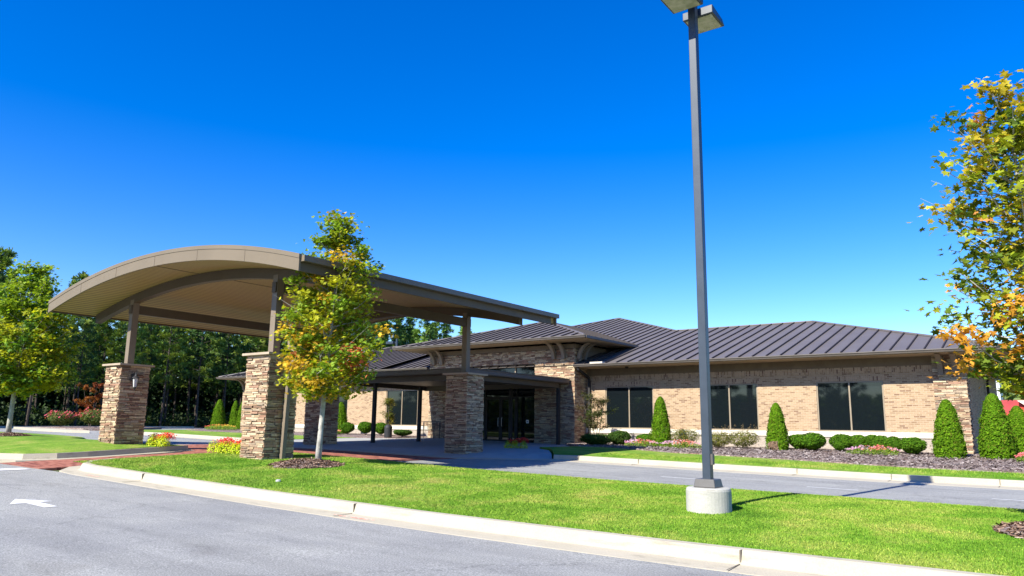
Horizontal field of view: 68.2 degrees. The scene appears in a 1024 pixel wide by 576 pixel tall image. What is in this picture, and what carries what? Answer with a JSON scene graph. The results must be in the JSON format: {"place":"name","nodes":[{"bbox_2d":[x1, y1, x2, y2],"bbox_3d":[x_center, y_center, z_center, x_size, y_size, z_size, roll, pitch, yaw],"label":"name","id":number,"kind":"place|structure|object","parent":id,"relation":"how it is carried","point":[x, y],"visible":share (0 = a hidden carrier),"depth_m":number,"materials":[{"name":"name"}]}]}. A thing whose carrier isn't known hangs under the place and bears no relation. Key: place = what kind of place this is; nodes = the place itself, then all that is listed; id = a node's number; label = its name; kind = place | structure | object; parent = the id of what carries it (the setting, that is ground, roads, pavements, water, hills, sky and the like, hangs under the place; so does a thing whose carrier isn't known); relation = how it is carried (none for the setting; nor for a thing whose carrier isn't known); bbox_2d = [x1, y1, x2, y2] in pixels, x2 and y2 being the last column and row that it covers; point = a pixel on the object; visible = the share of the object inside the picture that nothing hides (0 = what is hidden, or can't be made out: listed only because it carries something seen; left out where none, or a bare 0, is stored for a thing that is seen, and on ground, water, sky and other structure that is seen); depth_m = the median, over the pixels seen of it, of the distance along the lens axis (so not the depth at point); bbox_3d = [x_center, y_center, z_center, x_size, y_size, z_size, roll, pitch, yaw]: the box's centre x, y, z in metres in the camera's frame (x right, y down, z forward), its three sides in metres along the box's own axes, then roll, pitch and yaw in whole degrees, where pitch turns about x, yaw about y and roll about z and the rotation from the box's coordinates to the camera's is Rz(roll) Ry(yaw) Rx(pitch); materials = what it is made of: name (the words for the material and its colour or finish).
{"place":"outdoors","nodes":[
{"label":"outdoors","id":0,"kind":"place"},
{"bbox_2d":[0,432,84,438],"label":"lawn","id":1,"kind":"structure","parent":0,"point":[51,435],"depth_m":31.81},
{"bbox_2d":[0,435,180,453],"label":"lawn","id":2,"kind":"structure","parent":0,"point":[33,444],"depth_m":23.11,"materials":[{"name":"plant"}]},
{"bbox_2d":[0,259,87,432],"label":"maple tree","id":3,"kind":"object","parent":2,"relation":"on","point":[40,344],"visible":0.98,"depth_m":27.24,"materials":[{"name":"green plant"}]},
{"bbox_2d":[145,432,176,445],"bbox_3d":[-11.313,4.865,24.338,1.281,0.462,0.752,-7,-13,35],"label":"coleus bed","id":4,"kind":"object","parent":2,"relation":"on","point":[157,438],"visible":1,"depth_m":24.17,"materials":[{"name":"yellow plant"}]},
{"bbox_2d":[0,444,454,470],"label":"brick paving","id":5,"kind":"structure","parent":0,"point":[53,465],"depth_m":23.55,"materials":[{"name":"brick"}]},
{"bbox_2d":[144,430,352,439],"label":"lawn","id":6,"kind":"structure","parent":0,"point":[224,434],"depth_m":41.08,"materials":[{"name":"plant"}]},
{"bbox_2d":[0,464,753,575],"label":"asphalt road","id":7,"kind":"structure","parent":0,"point":[86,526],"depth_m":9.53,"materials":[{"name":"asphalt"}]},
{"bbox_2d":[10,499,54,506],"bbox_3d":[-8.000,3.595,12.649,1.288,0.040,0.624,-2,-11,17],"label":"painted arrow","id":8,"kind":"object","parent":7,"relation":"on","point":[35,502],"visible":1,"depth_m":12.64,"materials":[{"name":"white paint"}]},
{"bbox_2d":[293,438,567,458],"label":"sidewalk","id":9,"kind":"structure","parent":0,"point":[435,447],"depth_m":29.23,"materials":[{"name":"concrete"}]},
{"bbox_2d":[328,367,569,444],"bbox_3d":[-3.177,5.571,34.591,8.980,3.023,7.640,-7,-13,35],"label":"entrance porch","id":10,"kind":"object","parent":9,"relation":"on","point":[420,380],"visible":0.74,"depth_m":33.41,"materials":[{"name":"brown metal"}]},
{"bbox_2d":[504,437,528,448],"bbox_3d":[0.203,6.144,29.989,1.123,0.462,0.700,-7,-13,35],"label":"coleus bed","id":11,"kind":"object","parent":9,"relation":"on","point":[509,442],"visible":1,"depth_m":29.89,"materials":[{"name":"green plant"}]},
{"bbox_2d":[0,428,1023,508],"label":"asphalt lane","id":12,"kind":"structure","parent":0,"point":[985,497],"depth_m":18.77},
{"bbox_2d":[13,427,89,432],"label":"parking island","id":13,"kind":"structure","parent":12,"relation":"on","point":[54,429],"depth_m":44.90,"materials":[{"name":"beige concrete"}]},
{"bbox_2d":[0,0,1023,377],"label":"sky","id":14,"kind":"structure","parent":0,"point":[536,154],"materials":[{"name":"blue"}]},
{"bbox_2d":[92,454,1023,575],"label":"lawn","id":15,"kind":"structure","parent":0,"point":[439,478],"depth_m":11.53,"materials":[{"name":"plant"}]},
{"bbox_2d":[206,437,240,453],"bbox_3d":[-7.646,4.406,21.161,2.518,0.460,0.756,-7,-13,35],"label":"coleus bed","id":16,"kind":"object","parent":15,"relation":"on","point":[228,442],"visible":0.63,"depth_m":21.33,"materials":[{"name":"yellow plant"}]},
{"bbox_2d":[267,457,344,468],"bbox_3d":[-4.907,4.162,18.028,1.814,0.253,1.829,-7,-13,35],"label":"mulch ring","id":17,"kind":"object","parent":15,"relation":"on","point":[306,462],"visible":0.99,"depth_m":17.66,"materials":[{"name":"brown wood"}]},
{"bbox_2d":[73,452,568,505],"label":"grass","id":18,"kind":"structure","parent":15,"relation":"on","point":[411,468],"depth_m":16.32,"materials":[{"name":"plant"}]},
{"bbox_2d":[270,207,397,459],"bbox_3d":[-4.477,1.134,18.751,2.816,6.386,2.958,8,-13,-36],"label":"maple tree","id":19,"kind":"object","parent":15,"relation":"on","point":[316,377],"visible":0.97,"depth_m":18.43,"materials":[{"name":"green plant"}]},
{"bbox_2d":[661,0,731,513],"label":"lamp post","id":20,"kind":"object","parent":15,"relation":"on","point":[707,493],"visible":0.94,"depth_m":12.01,"materials":[{"name":"metal"}]},
{"bbox_2d":[904,69,1023,401],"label":"maple tree","id":21,"kind":"object","parent":15,"relation":"on","point":[1008,256],"visible":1,"depth_m":10.13,"materials":[{"name":"green plant"}]},
{"bbox_2d":[991,521,1023,537],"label":"mulch ring","id":22,"kind":"object","parent":15,"relation":"on","point":[1015,529],"visible":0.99,"depth_m":9.43,"materials":[{"name":"brown wood"}]},
{"bbox_2d":[540,446,1023,479],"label":"lawn","id":23,"kind":"structure","parent":0,"point":[584,451],"depth_m":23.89,"materials":[{"name":"plant"}]},
{"bbox_2d":[1001,400,1023,419],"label":"red roof building","id":24,"kind":"structure","parent":0,"point":[1008,405],"depth_m":74.88,"materials":[{"name":"metal"}]},
{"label":"forest floor","id":25,"kind":"structure","parent":0,"visible":0},
{"bbox_2d":[0,246,30,354],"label":"pine tree","id":26,"kind":"object","parent":25,"relation":"on","point":[7,255],"visible":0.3,"depth_m":61.53,"materials":[{"name":"green plant"}]},
{"bbox_2d":[9,290,68,425],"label":"pine tree","id":27,"kind":"object","parent":25,"relation":"on","point":[28,412],"visible":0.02,"depth_m":60.92,"materials":[{"name":"green plant"}]},
{"bbox_2d":[59,271,101,410],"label":"pine tree","id":28,"kind":"object","parent":25,"relation":"on","point":[76,278],"visible":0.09,"depth_m":74.86,"materials":[{"name":"green plant"}]},
{"bbox_2d":[61,318,100,425],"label":"pine tree","id":29,"kind":"object","parent":25,"relation":"on","point":[85,325],"visible":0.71,"depth_m":66.28,"materials":[{"name":"green plant"}]},
{"bbox_2d":[59,315,103,424],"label":"pine tree","id":30,"kind":"object","parent":25,"relation":"on","point":[96,328],"visible":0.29,"depth_m":70.78,"materials":[{"name":"green plant"}]},
{"bbox_2d":[81,322,114,406],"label":"pine tree","id":31,"kind":"object","parent":25,"relation":"on","point":[101,353],"visible":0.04,"depth_m":78.21,"materials":[{"name":"green plant"}]},
{"bbox_2d":[78,319,124,425],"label":"pine tree","id":32,"kind":"object","parent":25,"relation":"on","point":[107,335],"visible":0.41,"depth_m":74.29,"materials":[{"name":"green plant"}]},
{"bbox_2d":[0,386,240,426],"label":"undergrowth","id":33,"kind":"object","parent":25,"relation":"on","point":[19,417],"visible":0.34,"depth_m":77.62,"materials":[{"name":"green plant"}]},
{"bbox_2d":[0,370,242,420],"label":"deep wood","id":34,"kind":"object","parent":25,"relation":"on","point":[182,395],"visible":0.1,"depth_m":101.00,"materials":[{"name":"green plant"}]},
{"bbox_2d":[104,320,158,370],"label":"pine tree","id":35,"kind":"object","parent":25,"relation":"on","point":[141,337],"visible":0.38,"depth_m":72.32,"materials":[{"name":"green plant"}]},
{"bbox_2d":[119,324,161,376],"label":"pine tree","id":36,"kind":"object","parent":25,"relation":"on","point":[152,360],"visible":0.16,"depth_m":79.55,"materials":[{"name":"green plant"}]},
{"bbox_2d":[126,324,165,382],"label":"pine tree","id":37,"kind":"object","parent":25,"relation":"on","point":[156,366],"visible":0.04,"depth_m":84.37,"materials":[{"name":"green plant"}]},
{"bbox_2d":[139,325,191,425],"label":"pine tree","id":38,"kind":"object","parent":25,"relation":"on","point":[169,356],"visible":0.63,"depth_m":78.44,"materials":[{"name":"green plant"}]},
{"bbox_2d":[146,331,187,412],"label":"pine tree","id":39,"kind":"object","parent":25,"relation":"on","point":[168,371],"visible":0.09,"depth_m":87.32,"materials":[{"name":"green plant"}]},
{"bbox_2d":[148,325,190,423],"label":"pine tree","id":40,"kind":"object","parent":25,"relation":"on","point":[176,382],"visible":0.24,"depth_m":83.89,"materials":[{"name":"green plant"}]},
{"bbox_2d":[172,329,211,414],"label":"pine tree","id":41,"kind":"object","parent":25,"relation":"on","point":[194,344],"visible":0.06,"depth_m":91.00,"materials":[{"name":"green plant"}]},
{"bbox_2d":[171,329,213,425],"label":"pine tree","id":42,"kind":"object","parent":25,"relation":"on","point":[189,379],"visible":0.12,"depth_m":86.77,"materials":[{"name":"green plant"}]},
{"bbox_2d":[186,331,216,418],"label":"pine tree","id":43,"kind":"object","parent":25,"relation":"on","point":[194,386],"visible":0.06,"depth_m":96.53,"materials":[{"name":"green plant"}]},
{"bbox_2d":[179,328,225,426],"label":"pine tree","id":44,"kind":"object","parent":25,"relation":"on","point":[207,371],"visible":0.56,"depth_m":83.15,"materials":[{"name":"green plant"}]},
{"bbox_2d":[207,333,241,421],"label":"pine tree","id":45,"kind":"object","parent":25,"relation":"on","point":[220,385],"visible":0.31,"depth_m":91.57,"materials":[{"name":"green plant"}]},
{"bbox_2d":[209,333,250,421],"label":"pine tree","id":46,"kind":"object","parent":25,"relation":"on","point":[228,364],"visible":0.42,"depth_m":86.61,"materials":[{"name":"green plant"}]},
{"bbox_2d":[231,335,252,403],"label":"pine tree","id":47,"kind":"object","parent":25,"relation":"on","point":[242,338],"visible":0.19,"depth_m":97.27,"materials":[{"name":"green plant"}]},
{"bbox_2d":[235,336,267,369],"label":"pine tree","id":48,"kind":"object","parent":25,"relation":"on","point":[251,341],"visible":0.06,"depth_m":96.53,"materials":[{"name":"green plant"}]},
{"bbox_2d":[235,336,268,371],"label":"pine tree","id":49,"kind":"object","parent":25,"relation":"on","point":[258,343],"visible":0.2,"depth_m":92.88,"materials":[{"name":"green plant"}]},
{"bbox_3d":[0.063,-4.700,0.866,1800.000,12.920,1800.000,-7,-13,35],"label":"ground","id":50,"kind":"structure","parent":0,"visible":0},
{"bbox_2d":[0,426,193,427],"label":"kerb","id":51,"kind":"structure","parent":50,"relation":"on","point":[98,426],"depth_m":74.85,"materials":[{"name":"beige concrete"}]},
{"bbox_2d":[0,445,194,462],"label":"kerb","id":52,"kind":"structure","parent":50,"relation":"on","point":[9,457],"depth_m":21.87,"materials":[{"name":"beige concrete"}]},
{"bbox_2d":[44,426,161,430],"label":"rose bed","id":53,"kind":"object","parent":50,"relation":"on","point":[92,428],"visible":0.45,"depth_m":53.28,"materials":[{"name":"brown plant"}]},
{"bbox_2d":[44,410,76,425],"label":"rose bush","id":54,"kind":"object","parent":53,"relation":"on","point":[61,417],"visible":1,"depth_m":53.25,"materials":[{"name":"green plant"}]},
{"bbox_2d":[74,382,103,426],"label":"red leaf tree","id":55,"kind":"object","parent":53,"relation":"on","point":[92,398],"visible":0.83,"depth_m":58.71,"materials":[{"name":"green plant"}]},
{"bbox_2d":[79,407,101,425],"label":"rose bush","id":56,"kind":"object","parent":53,"relation":"on","point":[96,420],"visible":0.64,"depth_m":53.75,"materials":[{"name":"green plant"}]},
{"bbox_2d":[144,432,240,440],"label":"kerb","id":57,"kind":"structure","parent":50,"relation":"on","point":[195,436],"depth_m":38.29,"materials":[{"name":"beige concrete"}]},
{"bbox_2d":[48,245,558,459],"bbox_3d":[-6.990,2.707,25.657,13.210,5.830,11.252,-7,-13,35],"label":"drive through canopy","id":58,"kind":"object","parent":50,"relation":"on","point":[234,289],"visible":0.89,"depth_m":24.22,"materials":[{"name":"brown metal"}]},
{"bbox_2d":[186,429,427,438],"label":"mulch bed","id":59,"kind":"object","parent":50,"relation":"on","point":[355,435],"visible":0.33,"depth_m":42.06,"materials":[{"name":"wood"}]},
{"bbox_2d":[210,399,226,428],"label":"conical evergreen","id":60,"kind":"object","parent":59,"relation":"on","point":[219,412],"visible":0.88,"depth_m":54.13,"materials":[{"name":"plant"}]},
{"bbox_2d":[204,424,236,429],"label":"flower clump","id":61,"kind":"object","parent":59,"relation":"on","point":[222,427],"visible":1,"depth_m":50.97,"materials":[{"name":"green plant"}]},
{"bbox_2d":[228,400,238,428],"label":"conical evergreen","id":62,"kind":"object","parent":59,"relation":"on","point":[234,413],"visible":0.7,"depth_m":57.63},
{"bbox_2d":[337,402,348,433],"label":"conical evergreen","id":63,"kind":"object","parent":59,"relation":"on","point":[342,415],"visible":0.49,"depth_m":43.12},
{"bbox_2d":[341,422,354,432],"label":"round shrub","id":64,"kind":"object","parent":59,"relation":"on","point":[347,427],"visible":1,"depth_m":42.06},
{"bbox_2d":[357,421,370,434],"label":"round shrub","id":65,"kind":"object","parent":59,"relation":"on","point":[364,427],"visible":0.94,"depth_m":41.47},
{"bbox_2d":[379,397,395,424],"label":"crape myrtle","id":66,"kind":"object","parent":59,"relation":"on","point":[389,402],"visible":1,"depth_m":40.02,"materials":[{"name":"green plant"}]},
{"bbox_2d":[374,320,391,347],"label":"pine tree","id":67,"kind":"object","parent":50,"relation":"on","point":[385,337],"visible":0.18,"depth_m":109.77,"materials":[{"name":"green plant"}]},
{"bbox_2d":[385,318,409,346],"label":"pine tree","id":68,"kind":"object","parent":50,"relation":"on","point":[399,329],"visible":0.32,"depth_m":111.47,"materials":[{"name":"green plant"}]},
{"bbox_2d":[399,317,417,345],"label":"pine tree","id":69,"kind":"object","parent":50,"relation":"on","point":[410,324],"visible":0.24,"depth_m":113.54,"materials":[{"name":"green plant"}]},
{"bbox_2d":[408,328,420,343],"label":"pine tree","id":70,"kind":"object","parent":50,"relation":"on","point":[415,336],"visible":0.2,"depth_m":111.88,"materials":[{"name":"green plant"}]},
{"bbox_2d":[415,319,434,342],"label":"pine tree","id":71,"kind":"object","parent":50,"relation":"on","point":[428,326],"visible":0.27,"depth_m":110.17,"materials":[{"name":"green plant"}]},
{"bbox_2d":[294,447,556,459],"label":"kerb","id":72,"kind":"structure","parent":50,"relation":"on","point":[434,456],"depth_m":25.42,"materials":[{"name":"beige concrete"}]},
{"bbox_2d":[438,323,453,338],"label":"pine tree","id":73,"kind":"object","parent":50,"relation":"on","point":[446,328],"visible":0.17,"depth_m":112.00,"materials":[{"name":"green plant"}]},
{"bbox_2d":[59,458,1003,575],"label":"kerb","id":74,"kind":"structure","parent":50,"relation":"on","point":[754,562],"depth_m":10.14,"materials":[{"name":"beige concrete"}]},
{"bbox_2d":[127,456,999,569],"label":"kerb joints","id":75,"kind":"object","parent":74,"relation":"on","point":[740,551],"visible":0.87,"depth_m":12.42,"materials":[{"name":"grey"}]},
{"bbox_2d":[216,318,1022,453],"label":"office building","id":76,"kind":"structure","parent":50,"relation":"on","point":[827,380],"depth_m":33.64,"materials":[{"name":"beige brick"}]},
{"bbox_2d":[385,390,417,425],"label":"window","id":77,"kind":"structure","parent":76,"relation":"in","point":[406,401],"depth_m":42.94,"materials":[{"name":"black glass"}]},
{"bbox_2d":[485,398,500,440],"bbox_3d":[-0.941,6.651,37.902,0.935,2.250,0.060,-7,-13,35],"label":"door","id":78,"kind":"structure","parent":76,"relation":"in","point":[493,405],"depth_m":37.91,"materials":[{"name":"glass"}]},
{"bbox_2d":[471,365,534,374],"bbox_3d":[-0.480,4.229,37.993,4.180,0.598,0.080,-7,-13,35],"label":"clerestory window","id":79,"kind":"structure","parent":76,"relation":"in","point":[525,370],"depth_m":37.48,"materials":[{"name":"black glass"}]},
{"bbox_2d":[500,398,515,441],"bbox_3d":[-0.193,6.555,37.322,0.945,2.250,0.132,-7,-13,35],"label":"door","id":80,"kind":"structure","parent":76,"relation":"in","point":[504,401],"depth_m":37.42,"materials":[{"name":"glass"}]},
{"bbox_2d":[605,386,653,428],"bbox_3d":[5.397,5.482,34.681,2.450,1.928,0.075,-7,-13,35],"label":"window","id":81,"kind":"structure","parent":76,"relation":"in","point":[635,410],"depth_m":34.67,"materials":[{"name":"black glass"}]},
{"bbox_2d":[710,383,758,430],"bbox_3d":[9.213,5.029,31.949,2.440,1.928,0.075,-7,-13,35],"label":"window","id":82,"kind":"structure","parent":76,"relation":"in","point":[733,406],"depth_m":31.83,"materials":[{"name":"black glass"}]},
{"bbox_2d":[816,380,886,431],"bbox_3d":[13.073,4.572,29.185,2.440,1.928,0.075,-7,-13,35],"label":"window","id":83,"kind":"structure","parent":76,"relation":"in","point":[842,406],"depth_m":29.17,"materials":[{"name":"black glass"}]},
{"bbox_2d":[550,455,1023,489],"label":"kerb","id":84,"kind":"structure","parent":50,"relation":"on","point":[928,480],"depth_m":20.77,"materials":[{"name":"beige concrete"}]},
{"bbox_2d":[567,443,1023,473],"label":"mulch bed","id":85,"kind":"object","parent":50,"relation":"on","point":[1004,470],"visible":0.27,"depth_m":23.98,"materials":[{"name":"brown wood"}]},
{"bbox_2d":[574,392,618,434],"bbox_3d":[3.585,5.751,33.005,1.708,2.461,1.930,6,-12,-25],"label":"crape myrtle","id":86,"kind":"object","parent":85,"relation":"on","point":[592,424],"visible":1,"depth_m":32.82,"materials":[{"name":"green plant"}]},
{"bbox_2d":[579,433,614,444],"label":"round shrub","id":87,"kind":"object","parent":85,"relation":"on","point":[597,439],"visible":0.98,"depth_m":31.68,"materials":[{"name":"plant"}]},
{"bbox_2d":[609,430,630,444],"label":"round shrub","id":88,"kind":"object","parent":85,"relation":"on","point":[621,437],"visible":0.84,"depth_m":32.28,"materials":[{"name":"plant"}]},
{"bbox_2d":[624,438,657,446],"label":"flower clump","id":89,"kind":"object","parent":85,"relation":"on","point":[650,443],"visible":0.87,"depth_m":31.07,"materials":[{"name":"pink plant"}]},
{"bbox_2d":[647,396,672,445],"bbox_3d":[6.223,5.645,31.685,1.060,2.214,1.006,-7,-13,35],"label":"conical evergreen","id":90,"kind":"object","parent":85,"relation":"on","point":[660,428],"visible":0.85,"depth_m":31.43,"materials":[{"name":"plant"}]},
{"bbox_2d":[660,439,701,448],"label":"flower clump","id":91,"kind":"object","parent":85,"relation":"on","point":[691,445],"visible":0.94,"depth_m":30.07,"materials":[{"name":"pink plant"}]},
{"bbox_2d":[668,423,699,446],"bbox_3d":[7.114,6.079,31.080,1.690,1.167,1.670,-7,-13,35],"label":"loose shrub","id":92,"kind":"object","parent":85,"relation":"on","point":[687,432],"visible":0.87,"depth_m":30.86,"materials":[{"name":"green plant"}]},
{"bbox_2d":[712,426,732,447],"bbox_3d":[8.234,5.959,30.186,1.583,1.110,1.411,2,-11,-7],"label":"loose shrub","id":93,"kind":"object","parent":85,"relation":"on","point":[716,441],"visible":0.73,"depth_m":29.96,"materials":[{"name":"green plant"}]},
{"bbox_2d":[721,424,763,448],"bbox_3d":[9.132,5.861,29.729,1.634,1.157,1.533,-7,-13,35],"label":"loose shrub","id":94,"kind":"object","parent":85,"relation":"on","point":[746,438],"visible":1,"depth_m":29.46,"materials":[{"name":"green plant"}]},
{"bbox_2d":[765,403,790,449],"bbox_3d":[10.028,5.294,28.639,0.935,1.914,0.996,-7,-13,35],"label":"conical evergreen","id":95,"kind":"object","parent":85,"relation":"on","point":[777,436],"visible":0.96,"depth_m":28.41,"materials":[{"name":"plant"}]},
{"bbox_2d":[788,434,804,448],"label":"round shrub","id":96,"kind":"object","parent":85,"relation":"on","point":[795,443],"visible":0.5,"depth_m":28.40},
{"bbox_2d":[799,432,826,450],"bbox_3d":[11.108,5.734,27.934,0.988,0.818,0.995,-7,-13,35],"label":"round shrub","id":97,"kind":"object","parent":85,"relation":"on","point":[813,441],"visible":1,"depth_m":27.68,"materials":[{"name":"plant"}]},
{"bbox_2d":[829,434,853,451],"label":"round shrub","id":98,"kind":"object","parent":85,"relation":"on","point":[839,442],"visible":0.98,"depth_m":27.32,"materials":[{"name":"plant"}]},
{"bbox_2d":[847,434,865,451],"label":"round shrub","id":99,"kind":"object","parent":85,"relation":"on","point":[858,440],"visible":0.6,"depth_m":27.20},
{"bbox_2d":[845,445,900,455],"bbox_3d":[12.377,5.556,25.957,1.801,0.383,0.756,-7,-13,35],"label":"flower clump","id":100,"kind":"object","parent":85,"relation":"on","point":[883,452],"visible":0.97,"depth_m":25.84,"materials":[{"name":"pink plant"}]},
{"bbox_2d":[863,434,888,452],"bbox_3d":[13.003,5.607,26.930,0.934,0.781,0.911,-7,-13,35],"label":"round shrub","id":101,"kind":"object","parent":85,"relation":"on","point":[870,440],"visible":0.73,"depth_m":26.75,"materials":[{"name":"plant"}]},
{"bbox_2d":[879,436,900,452],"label":"round shrub","id":102,"kind":"object","parent":85,"relation":"on","point":[893,441],"visible":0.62,"depth_m":26.42,"materials":[{"name":"plant"}]},
{"bbox_2d":[899,437,926,453],"bbox_3d":[13.805,5.492,25.984,0.890,0.734,0.958,-7,-13,35],"label":"round shrub","id":103,"kind":"object","parent":85,"relation":"on","point":[912,445],"visible":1,"depth_m":25.75,"materials":[{"name":"plant"}]},
{"bbox_2d":[930,399,969,458],"bbox_3d":[14.306,4.663,24.809,1.127,2.028,1.132,-7,-13,35],"label":"conical evergreen","id":104,"kind":"object","parent":85,"relation":"on","point":[947,444],"visible":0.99,"depth_m":24.50,"materials":[{"name":"plant"}]},
{"bbox_2d":[975,393,1019,459],"bbox_3d":[15.573,4.492,24.342,1.219,2.220,1.243,-7,-13,35],"label":"conical evergreen","id":105,"kind":"object","parent":85,"relation":"on","point":[995,436],"visible":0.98,"depth_m":24.10,"materials":[{"name":"plant"}]},
{"bbox_2d":[1006,405,1023,455],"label":"conical evergreen","id":106,"kind":"object","parent":85,"relation":"on","point":[1016,417],"visible":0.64,"depth_m":25.27,"materials":[{"name":"plant"}]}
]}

